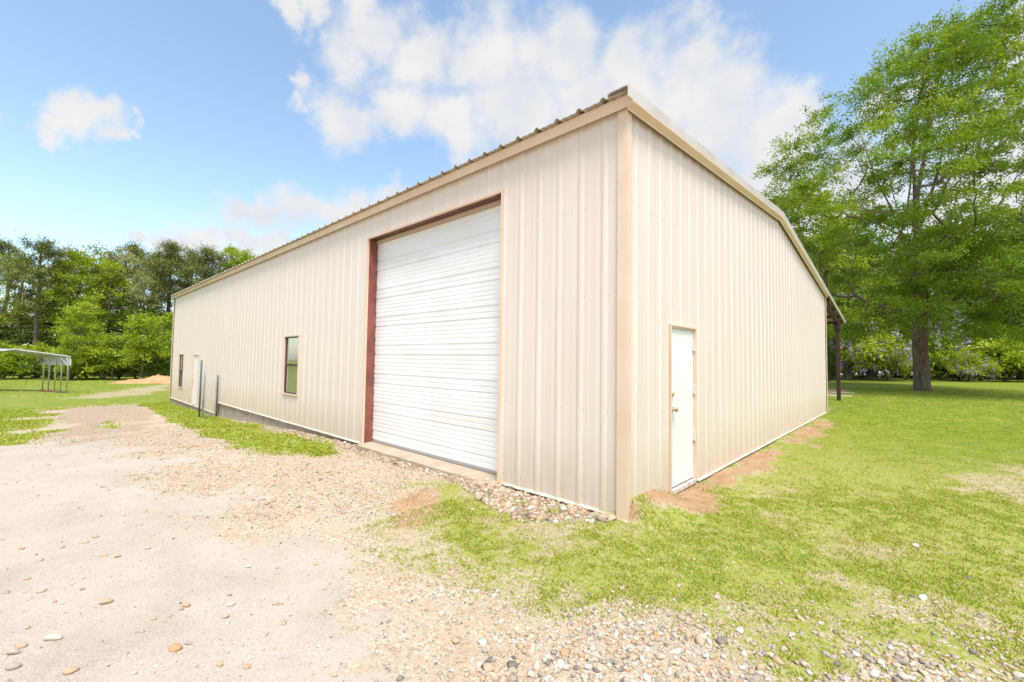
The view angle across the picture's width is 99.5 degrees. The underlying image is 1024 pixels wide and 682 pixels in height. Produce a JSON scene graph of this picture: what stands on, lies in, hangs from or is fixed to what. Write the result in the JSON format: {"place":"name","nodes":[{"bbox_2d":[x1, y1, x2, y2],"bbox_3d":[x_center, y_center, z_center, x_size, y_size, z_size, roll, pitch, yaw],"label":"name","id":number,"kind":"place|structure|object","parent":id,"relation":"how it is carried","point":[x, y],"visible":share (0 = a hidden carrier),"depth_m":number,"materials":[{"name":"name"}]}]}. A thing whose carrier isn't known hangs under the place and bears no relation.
{"place":"outdoors","nodes":[
{"label":"outdoors","id":0,"kind":"place"},
{"bbox_2d":[6,325,138,328],"bbox_3d":[-40.718,-1.452,39.494,24.765,0.497,0.020,1,-2,-2],"label":"overhead cable","id":1,"kind":"object","parent":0,"point":[66,327],"visible":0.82,"depth_m":39.47,"materials":[{"name":"grey plastic"}]},
{"bbox_2d":[0,369,1023,681],"bbox_3d":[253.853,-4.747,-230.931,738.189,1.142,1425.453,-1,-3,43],"label":"driveway","id":2,"kind":"structure","parent":0,"point":[296,639],"depth_m":3.07,"materials":[{"name":"beige gravel"}]},
{"bbox_2d":[5,662,21,670],"bbox_3d":[-2.578,1.681,2.239,0.063,0.036,0.041,1,-2,-2],"label":"loose stone","id":3,"kind":"object","parent":2,"relation":"on","point":[12,666],"visible":1,"depth_m":2.23,"materials":[{"name":"beige stone"}]},
{"bbox_2d":[6,647,20,654],"bbox_3d":[-2.706,1.686,2.353,0.054,0.037,0.054,-1,-3,43],"label":"loose stone","id":4,"kind":"object","parent":2,"relation":"on","point":[13,651],"visible":1,"depth_m":2.34,"materials":[{"name":"beige stone"}]},
{"bbox_2d":[15,643,27,648],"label":"loose stone","id":5,"kind":"object","parent":2,"relation":"on","point":[21,645],"visible":0.86,"depth_m":2.40,"materials":[{"name":"beige stone"}]},
{"bbox_2d":[36,588,46,592],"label":"loose stone","id":6,"kind":"object","parent":2,"relation":"on","point":[41,590],"visible":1,"depth_m":2.98,"materials":[{"name":"beige stone"}]},
{"bbox_2d":[43,633,62,640],"bbox_3d":[-2.621,1.697,2.483,0.090,0.041,0.050,1,-3,-11],"label":"loose stone","id":7,"kind":"object","parent":2,"relation":"on","point":[54,636],"visible":0.99,"depth_m":2.47,"materials":[{"name":"white stone"}]},
{"bbox_2d":[62,666,78,674],"bbox_3d":[-2.258,1.688,2.219,0.045,0.029,0.062,-1,-3,43],"label":"loose stone","id":8,"kind":"object","parent":2,"relation":"on","point":[70,670],"visible":1,"depth_m":2.21,"materials":[{"name":"beige stone"}]},
{"bbox_2d":[99,598,113,604],"bbox_3d":[-2.671,1.715,2.854,0.072,0.037,0.052,2,-3,-18],"label":"loose stone","id":9,"kind":"object","parent":2,"relation":"on","point":[106,601],"visible":1,"depth_m":2.84,"materials":[{"name":"beige stone"}]},
{"bbox_2d":[168,643,181,652],"bbox_3d":[-1.868,1.705,2.405,0.065,0.039,0.058,-1,-3,43],"label":"loose stone","id":10,"kind":"object","parent":2,"relation":"on","point":[174,647],"visible":0.98,"depth_m":2.39,"materials":[{"name":"stone"}]},
{"bbox_2d":[182,602,190,606],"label":"loose stone","id":11,"kind":"object","parent":2,"relation":"on","point":[186,604],"visible":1,"depth_m":2.82,"materials":[{"name":"beige stone"}]},
{"bbox_2d":[221,613,228,618],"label":"loose stone","id":12,"kind":"object","parent":2,"relation":"on","point":[224,615],"visible":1,"depth_m":2.71,"materials":[{"name":"beige stone"}]},
{"bbox_2d":[226,602,235,606],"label":"loose stone","id":13,"kind":"object","parent":2,"relation":"on","point":[229,604],"visible":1,"depth_m":2.84,"materials":[{"name":"beige stone"}]},
{"bbox_2d":[244,663,250,668],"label":"loose stone","id":14,"kind":"object","parent":2,"relation":"on","point":[247,666],"visible":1,"depth_m":2.27,"materials":[{"name":"beige stone"}]},
{"bbox_2d":[268,427,616,524],"bbox_3d":[-2.618,1.967,7.402,9.457,0.269,0.812,-1,-3,43],"label":"rubble","id":15,"kind":"object","parent":2,"relation":"on","point":[512,508],"visible":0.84,"depth_m":5.03,"materials":[{"name":"stone"}]},
{"bbox_2d":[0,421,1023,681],"bbox_3d":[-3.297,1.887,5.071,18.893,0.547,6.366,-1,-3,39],"label":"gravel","id":16,"kind":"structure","parent":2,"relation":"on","point":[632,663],"depth_m":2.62,"materials":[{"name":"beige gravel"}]},
{"bbox_2d":[716,636,726,643],"bbox_3d":[1.216,1.747,2.523,0.055,0.036,0.057,-1,-3,43],"label":"loose stone","id":17,"kind":"object","parent":2,"relation":"on","point":[720,640],"visible":0.95,"depth_m":2.51,"materials":[{"name":"grey stone"}]},
{"bbox_2d":[0,372,1023,681],"bbox_3d":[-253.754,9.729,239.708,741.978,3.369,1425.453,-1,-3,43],"label":"lawn","id":18,"kind":"structure","parent":0,"point":[750,470],"depth_m":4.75,"materials":[{"name":"green plant"}]},
{"bbox_2d":[0,326,16,344],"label":"understorey tree","id":19,"kind":"object","parent":18,"relation":"on","point":[10,335],"visible":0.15,"depth_m":56.33,"materials":[{"name":"green plant"}]},
{"bbox_2d":[0,298,33,344],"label":"understorey tree","id":20,"kind":"object","parent":18,"relation":"on","point":[10,323],"visible":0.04,"depth_m":57.56,"materials":[{"name":"green plant"}]},
{"bbox_2d":[0,357,38,378],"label":"shrub","id":21,"kind":"object","parent":18,"relation":"on","point":[10,373],"visible":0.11,"depth_m":43.24,"materials":[{"name":"green plant"}]},
{"bbox_2d":[0,232,41,374],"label":"pine tree","id":22,"kind":"object","parent":18,"relation":"on","point":[4,245],"visible":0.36,"depth_m":55.05,"materials":[{"name":"green plant"}]},
{"bbox_2d":[0,340,42,378],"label":"shrub","id":23,"kind":"object","parent":18,"relation":"on","point":[8,360],"visible":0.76,"depth_m":41.96,"materials":[{"name":"green plant"}]},
{"bbox_2d":[0,248,46,326],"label":"broadleaf tree","id":24,"kind":"object","parent":18,"relation":"on","point":[3,307],"visible":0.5,"depth_m":51.29,"materials":[{"name":"green plant"}]},
{"bbox_2d":[0,339,58,377],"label":"shrub","id":25,"kind":"object","parent":18,"relation":"on","point":[39,347],"visible":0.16,"depth_m":45.02,"materials":[{"name":"green plant"}]},
{"bbox_2d":[0,315,62,375],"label":"understorey tree","id":26,"kind":"object","parent":18,"relation":"on","point":[41,335],"visible":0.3,"depth_m":51.07,"materials":[{"name":"green plant"}]},
{"bbox_2d":[0,253,66,375],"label":"broadleaf tree","id":27,"kind":"object","parent":18,"relation":"on","point":[17,315],"visible":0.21,"depth_m":51.86,"materials":[{"name":"green plant"}]},
{"bbox_2d":[0,349,70,392],"bbox_3d":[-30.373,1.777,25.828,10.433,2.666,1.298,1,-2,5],"label":"carport","id":28,"kind":"object","parent":18,"relation":"on","point":[54,359],"visible":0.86,"depth_m":25.41,"materials":[{"name":"metal"}]},
{"bbox_2d":[0,230,81,377],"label":"pine tree","id":29,"kind":"object","parent":18,"relation":"on","point":[45,251],"visible":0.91,"depth_m":46.86,"materials":[{"name":"green plant"}]},
{"bbox_2d":[15,356,75,379],"bbox_3d":[-44.951,2.580,42.597,3.745,2.888,4.208,1,-3,-10],"label":"shrub","id":30,"kind":"object","parent":18,"relation":"on","point":[36,368],"visible":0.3,"depth_m":41.25,"materials":[{"name":"green plant"}]},
{"bbox_2d":[12,266,83,373],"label":"broadleaf tree","id":31,"kind":"object","parent":18,"relation":"on","point":[45,314],"visible":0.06,"depth_m":53.44,"materials":[{"name":"green plant"}]},
{"bbox_2d":[15,294,90,349],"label":"understorey tree","id":32,"kind":"object","parent":18,"relation":"on","point":[51,322],"visible":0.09,"depth_m":53.32,"materials":[{"name":"green plant"}]},
{"bbox_2d":[23,311,85,374],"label":"understorey tree","id":33,"kind":"object","parent":18,"relation":"on","point":[43,328],"visible":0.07,"depth_m":53.59,"materials":[{"name":"green plant"}]},
{"bbox_2d":[32,258,81,323],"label":"pine tree","id":34,"kind":"object","parent":18,"relation":"on","point":[58,286],"visible":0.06,"depth_m":59.71,"materials":[{"name":"green plant"}]},
{"bbox_2d":[29,240,94,305],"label":"broadleaf tree","id":35,"kind":"object","parent":18,"relation":"on","point":[69,245],"visible":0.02,"depth_m":61.64,"materials":[{"name":"green plant"}]},
{"bbox_2d":[37,300,106,379],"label":"young tree","id":36,"kind":"object","parent":18,"relation":"on","point":[78,327],"visible":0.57,"depth_m":41.68,"materials":[{"name":"green plant"}]},
{"bbox_2d":[57,332,89,380],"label":"young tree","id":37,"kind":"object","parent":18,"relation":"on","point":[68,350],"visible":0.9,"depth_m":39.90,"materials":[{"name":"green plant"}]},
{"bbox_2d":[29,249,122,376],"bbox_3d":[-50.145,-3.032,49.866,8.472,15.249,7.803,-1,-3,43],"label":"broadleaf tree","id":38,"kind":"object","parent":18,"relation":"on","point":[82,262],"visible":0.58,"depth_m":49.10,"materials":[{"name":"green plant"}]},
{"bbox_2d":[46,370,105,378],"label":"shrub","id":39,"kind":"object","parent":18,"relation":"on","point":[80,373],"visible":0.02,"depth_m":43.91,"materials":[{"name":"green plant"}]},
{"bbox_2d":[53,345,127,379],"bbox_3d":[-40.490,1.963,42.061,5.655,4.214,5.514,3,-3,-36],"label":"shrub","id":40,"kind":"object","parent":18,"relation":"on","point":[87,369],"visible":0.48,"depth_m":41.21,"materials":[{"name":"green plant"}]},
{"bbox_2d":[45,240,142,374],"bbox_3d":[-55.876,-4.432,58.392,9.242,18.911,10.060,-1,-3,43],"label":"broadleaf tree","id":41,"kind":"object","parent":18,"relation":"on","point":[97,251],"visible":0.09,"depth_m":57.69,"materials":[{"name":"green plant"}]},
{"bbox_2d":[83,255,120,307],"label":"pine tree","id":42,"kind":"object","parent":18,"relation":"on","point":[102,274],"visible":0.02,"depth_m":63.91,"materials":[{"name":"green plant"}]},
{"bbox_2d":[69,256,142,376],"bbox_3d":[-47.722,-2.568,50.829,6.728,14.408,6.167,1,-2,-5],"label":"broadleaf tree","id":43,"kind":"object","parent":18,"relation":"on","point":[105,265],"visible":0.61,"depth_m":50.86,"materials":[{"name":"green plant"}]},
{"bbox_2d":[88,330,136,379],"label":"young tree","id":44,"kind":"object","parent":18,"relation":"on","point":[110,343],"visible":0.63,"depth_m":41.61,"materials":[{"name":"green plant"}]},
{"bbox_2d":[81,314,148,375],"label":"understorey tree","id":45,"kind":"object","parent":18,"relation":"on","point":[109,329],"visible":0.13,"depth_m":50.85,"materials":[{"name":"green plant"}]},
{"bbox_2d":[94,359,139,378],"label":"shrub","id":46,"kind":"object","parent":18,"relation":"on","point":[127,370],"visible":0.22,"depth_m":43.64,"materials":[{"name":"green plant"}]},
{"bbox_2d":[86,243,158,334],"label":"broadleaf tree","id":47,"kind":"object","parent":18,"relation":"on","point":[126,258],"visible":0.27,"depth_m":53.60,"materials":[{"name":"green plant"}]},
{"bbox_2d":[104,237,164,321],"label":"pine tree","id":48,"kind":"object","parent":18,"relation":"on","point":[134,250],"visible":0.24,"depth_m":59.96,"materials":[{"name":"green plant"}]},
{"bbox_2d":[98,293,172,376],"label":"understorey tree","id":49,"kind":"object","parent":18,"relation":"on","point":[117,303],"visible":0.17,"depth_m":50.48,"materials":[{"name":"green plant"}]},
{"bbox_2d":[103,310,171,378],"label":"young tree","id":50,"kind":"object","parent":18,"relation":"on","point":[139,339],"visible":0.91,"depth_m":40.64,"materials":[{"name":"green plant"}]},
{"bbox_2d":[115,271,162,375],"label":"broadleaf tree","id":51,"kind":"object","parent":18,"relation":"on","point":[141,295],"visible":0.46,"depth_m":51.85,"materials":[{"name":"green plant"}]},
{"bbox_2d":[112,374,169,383],"bbox_3d":[-30.981,3.313,37.962,6.650,0.807,4.800,2,-3,-17],"label":"dirt heap","id":52,"kind":"object","parent":18,"relation":"on","point":[157,378],"visible":0.5,"depth_m":36.34,"materials":[{"name":"brown soil"}]},
{"bbox_2d":[120,353,163,378],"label":"shrub","id":53,"kind":"object","parent":18,"relation":"on","point":[132,370],"visible":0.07,"depth_m":44.95,"materials":[{"name":"green plant"}]},
{"bbox_2d":[132,311,172,373],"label":"young tree","id":54,"kind":"object","parent":18,"relation":"on","point":[169,322],"visible":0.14,"depth_m":45.56,"materials":[{"name":"green plant"}]},
{"bbox_2d":[135,353,170,377],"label":"shrub","id":55,"kind":"object","parent":18,"relation":"on","point":[159,367],"visible":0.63,"depth_m":41.40,"materials":[{"name":"green plant"}]},
{"bbox_2d":[145,309,170,375],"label":"understorey tree","id":56,"kind":"object","parent":18,"relation":"on","point":[161,327],"visible":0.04,"depth_m":54.73,"materials":[{"name":"green plant"}]},
{"bbox_2d":[145,263,174,313],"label":"pine tree","id":57,"kind":"object","parent":18,"relation":"on","point":[164,299],"visible":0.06,"depth_m":66.56,"materials":[{"name":"green plant"}]},
{"bbox_2d":[138,238,195,375],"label":"pine tree","id":58,"kind":"object","parent":18,"relation":"on","point":[169,261],"visible":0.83,"depth_m":55.12,"materials":[{"name":"green plant"}]},
{"bbox_2d":[170,245,209,311],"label":"pine tree","id":59,"kind":"object","parent":18,"relation":"on","point":[192,252],"visible":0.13,"depth_m":59.77,"materials":[{"name":"green plant"}]},
{"bbox_2d":[162,239,234,296],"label":"pine tree","id":60,"kind":"object","parent":18,"relation":"on","point":[210,254],"visible":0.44,"depth_m":56.62,"materials":[{"name":"green plant"}]},
{"bbox_2d":[198,360,218,417],"bbox_3d":[-10.275,1.769,14.549,0.345,2.261,0.607,-36,-37,86],"label":"chain link fence","id":61,"kind":"object","parent":18,"relation":"on","point":[204,397],"visible":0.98,"depth_m":14.63,"materials":[{"name":"grey metal"}]},
{"bbox_2d":[207,243,244,276],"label":"broadleaf tree","id":62,"kind":"object","parent":18,"relation":"on","point":[231,251],"visible":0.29,"depth_m":58.04,"materials":[{"name":"green plant"}]},
{"bbox_2d":[235,246,258,263],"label":"broadleaf tree","id":63,"kind":"object","parent":18,"relation":"on","point":[246,257],"visible":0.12,"depth_m":59.74,"materials":[{"name":"green plant"}]},
{"bbox_2d":[169,84,845,519],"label":"metal building","id":64,"kind":"structure","parent":18,"relation":"on","point":[617,298],"depth_m":6.41,"materials":[{"name":"beige metal"}]},
{"bbox_2d":[178,354,183,387],"bbox_3d":[-14.458,1.306,18.971,0.948,1.453,0.100,-1,-3,43],"label":"window","id":65,"kind":"structure","parent":64,"relation":"in","point":[181,356],"depth_m":19.11,"materials":[{"name":"glass"}]},
{"bbox_2d":[191,354,199,406],"bbox_3d":[-12.485,1.557,17.128,0.910,2.050,0.150,-1,-3,43],"label":"entry door","id":66,"kind":"structure","parent":64,"relation":"in","point":[195,375],"depth_m":17.18,"materials":[{"name":"beige metal"}]},
{"bbox_2d":[281,335,299,395],"bbox_3d":[-5.361,0.589,10.562,0.948,1.433,0.100,-1,-3,43],"label":"window","id":67,"kind":"structure","parent":64,"relation":"in","point":[289,386],"depth_m":10.63,"materials":[{"name":"clear glass"}]},
{"bbox_2d":[372,199,500,474],"bbox_3d":[-1.321,-0.068,7.075,3.730,3.859,0.047,-1,-3,43],"label":"overhead door","id":68,"kind":"structure","parent":64,"relation":"in","point":[435,393],"depth_m":6.90,"materials":[{"name":"white metal"}]},
{"bbox_2d":[669,324,696,494],"bbox_3d":[2.185,0.842,5.579,0.150,2.070,0.840,-1,-3,43],"label":"entry door","id":69,"kind":"structure","parent":64,"relation":"in","point":[682,339],"depth_m":5.58,"materials":[{"name":"beige metal"}]},
{"bbox_2d":[766,178,884,313],"bbox_3d":[23.797,-4.662,35.868,10.685,17.402,9.842,-1,-3,43],"label":"broadleaf tree","id":70,"kind":"object","parent":18,"relation":"on","point":[858,263],"visible":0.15,"depth_m":34.35,"materials":[{"name":"green plant"}]},
{"bbox_2d":[827,348,846,382],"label":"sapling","id":71,"kind":"object","parent":18,"relation":"on","point":[831,360],"visible":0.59,"depth_m":30.71,"materials":[{"name":"green plant"}]},
{"bbox_2d":[827,341,868,379],"bbox_3d":[29.656,0.997,40.350,7.049,5.917,7.043,1,-2,-1],"label":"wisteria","id":72,"kind":"object","parent":18,"relation":"on","point":[831,375],"visible":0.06,"depth_m":39.38,"materials":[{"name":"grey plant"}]},
{"bbox_2d":[814,222,898,373],"bbox_3d":[34.744,-4.163,44.500,9.658,17.037,11.309,1,-3,-10],"label":"woodland tree","id":73,"kind":"object","parent":18,"relation":"on","point":[872,265],"visible":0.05,"depth_m":42.97,"materials":[{"name":"green plant"}]},
{"bbox_2d":[833,357,891,377],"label":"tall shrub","id":74,"kind":"object","parent":18,"relation":"on","point":[862,371],"depth_m":42.40,"materials":[{"name":"green plant"}]},
{"bbox_2d":[827,293,930,379],"bbox_3d":[27.801,-0.298,35.351,9.515,7.868,9.711,0,-3,8],"label":"wisteria","id":75,"kind":"object","parent":18,"relation":"on","point":[848,373],"visible":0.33,"depth_m":33.74,"materials":[{"name":"plant"}]},
{"bbox_2d":[838,199,919,373],"bbox_3d":[49.460,-6.879,60.411,16.644,24.859,15.122,2,-3,-20],"label":"woodland tree","id":76,"kind":"object","parent":18,"relation":"on","point":[893,227],"visible":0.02,"depth_m":59.72,"materials":[{"name":"green plant"}]},
{"bbox_2d":[750,0,1023,390],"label":"oak tree","id":77,"kind":"object","parent":18,"relation":"on","point":[994,125],"visible":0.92,"depth_m":20.30,"materials":[{"name":"green plant"}]},
{"bbox_2d":[847,330,934,380],"bbox_3d":[29.668,1.268,34.270,5.190,4.292,5.297,-1,-3,39],"label":"wisteria","id":78,"kind":"object","parent":18,"relation":"on","point":[869,360],"visible":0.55,"depth_m":33.66,"materials":[{"name":"green plant"}]},
{"bbox_2d":[827,265,973,378],"bbox_3d":[31.359,-1.372,37.195,12.566,10.547,12.554,2,-3,-32],"label":"broadleaf tree","id":79,"kind":"object","parent":18,"relation":"on","point":[870,374],"visible":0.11,"depth_m":35.08,"materials":[{"name":"plant"}]},
{"bbox_2d":[871,251,934,375],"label":"woodland tree","id":80,"kind":"object","parent":18,"relation":"on","point":[893,275],"visible":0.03,"depth_m":49.75,"materials":[{"name":"green plant"}]},
{"bbox_2d":[875,332,940,377],"bbox_3d":[37.639,1.255,43.184,6.694,5.679,7.522,3,-3,-44],"label":"tall shrub","id":81,"kind":"object","parent":18,"relation":"on","point":[896,375],"visible":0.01,"depth_m":40.47,"materials":[{"name":"green plant"}]},
{"bbox_2d":[885,359,934,379],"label":"shrub","id":82,"kind":"object","parent":18,"relation":"on","point":[902,372],"visible":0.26,"depth_m":36.54,"materials":[{"name":"green plant"}]},
{"bbox_2d":[918,594,927,600],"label":"loose stone","id":83,"kind":"object","parent":18,"relation":"on","point":[923,597],"visible":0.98,"depth_m":3.00,"materials":[{"name":"white stone"}]},
{"bbox_2d":[890,224,992,377],"bbox_3d":[45.704,-4.128,45.671,11.424,17.210,9.756,1,-3,-15],"label":"woodland tree","id":84,"kind":"object","parent":18,"relation":"on","point":[941,275],"visible":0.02,"depth_m":45.52,"materials":[{"name":"green plant"}]},
{"bbox_2d":[911,333,976,378],"bbox_3d":[40.164,1.450,40.813,6.651,4.956,6.484,1,-3,6],"label":"shrub","id":85,"kind":"object","parent":18,"relation":"on","point":[939,341],"visible":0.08,"depth_m":40.16,"materials":[{"name":"green plant"}]},
{"bbox_2d":[881,193,1022,325],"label":"woodland tree","id":86,"kind":"object","parent":18,"relation":"on","point":[958,213],"visible":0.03,"depth_m":59.52,"materials":[{"name":"green plant"}]},
{"bbox_2d":[929,354,975,379],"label":"shrub","id":87,"kind":"object","parent":18,"relation":"on","point":[938,367],"visible":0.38,"depth_m":37.31,"materials":[{"name":"green plant"}]},
{"bbox_2d":[928,324,979,376],"bbox_3d":[43.755,0.967,43.963,8.775,6.626,7.810,0,-3,8],"label":"tall shrub","id":88,"kind":"object","parent":18,"relation":"on","point":[954,342],"visible":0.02,"depth_m":41.92,"materials":[{"name":"green plant"}]},
{"bbox_2d":[929,342,997,379],"bbox_3d":[38.709,1.799,37.480,4.959,3.790,5.086,-1,-3,37],"label":"shrub","id":89,"kind":"object","parent":18,"relation":"on","point":[954,352],"visible":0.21,"depth_m":37.44,"materials":[{"name":"green plant"}]},
{"bbox_2d":[942,350,1005,381],"bbox_3d":[36.581,2.032,34.781,3.531,2.861,3.460,2,-3,-20],"label":"wisteria","id":90,"kind":"object","parent":18,"relation":"on","point":[973,361],"visible":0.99,"depth_m":34.44,"materials":[{"name":"green plant"}]},
{"bbox_2d":[930,240,1023,378],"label":"woodland tree","id":91,"kind":"object","parent":18,"relation":"on","point":[1017,320],"visible":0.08,"depth_m":41.67,"materials":[{"name":"green plant"}]},
{"bbox_2d":[946,345,1020,380],"bbox_3d":[39.654,1.901,36.931,5.269,3.616,4.689,0,-3,11],"label":"shrub","id":92,"kind":"object","parent":18,"relation":"on","point":[990,373],"visible":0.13,"depth_m":36.08,"materials":[{"name":"green plant"}]},
{"bbox_2d":[961,334,1023,381],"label":"shrub","id":93,"kind":"object","parent":18,"relation":"on","point":[1017,358],"visible":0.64,"depth_m":35.30,"materials":[{"name":"green plant"}]},
{"bbox_2d":[965,324,1022,379],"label":"tall shrub","id":94,"kind":"object","parent":18,"relation":"on","point":[995,343],"visible":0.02,"depth_m":41.37,"materials":[{"name":"green plant"}]},
{"bbox_2d":[974,207,1023,378],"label":"woodland tree","id":95,"kind":"object","parent":18,"relation":"on","point":[1022,247],"visible":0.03,"depth_m":44.08,"materials":[{"name":"green plant"}]},
{"bbox_2d":[986,307,1019,377],"bbox_3d":[49.124,0.353,44.719,9.898,8.113,9.650,-1,-3,37],"label":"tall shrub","id":96,"kind":"object","parent":18,"relation":"on","point":[1008,375],"visible":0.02,"depth_m":41.88,"materials":[{"name":"green plant"}]},
{"bbox_2d":[996,349,1023,381],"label":"shrub","id":97,"kind":"object","parent":18,"relation":"on","point":[1018,373],"visible":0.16,"depth_m":36.54,"materials":[{"name":"green plant"}]},
{"bbox_2d":[0,0,1023,344],"label":"sky","id":98,"kind":"structure","parent":0,"point":[259,125],"materials":[{"name":"blue"}]}
]}

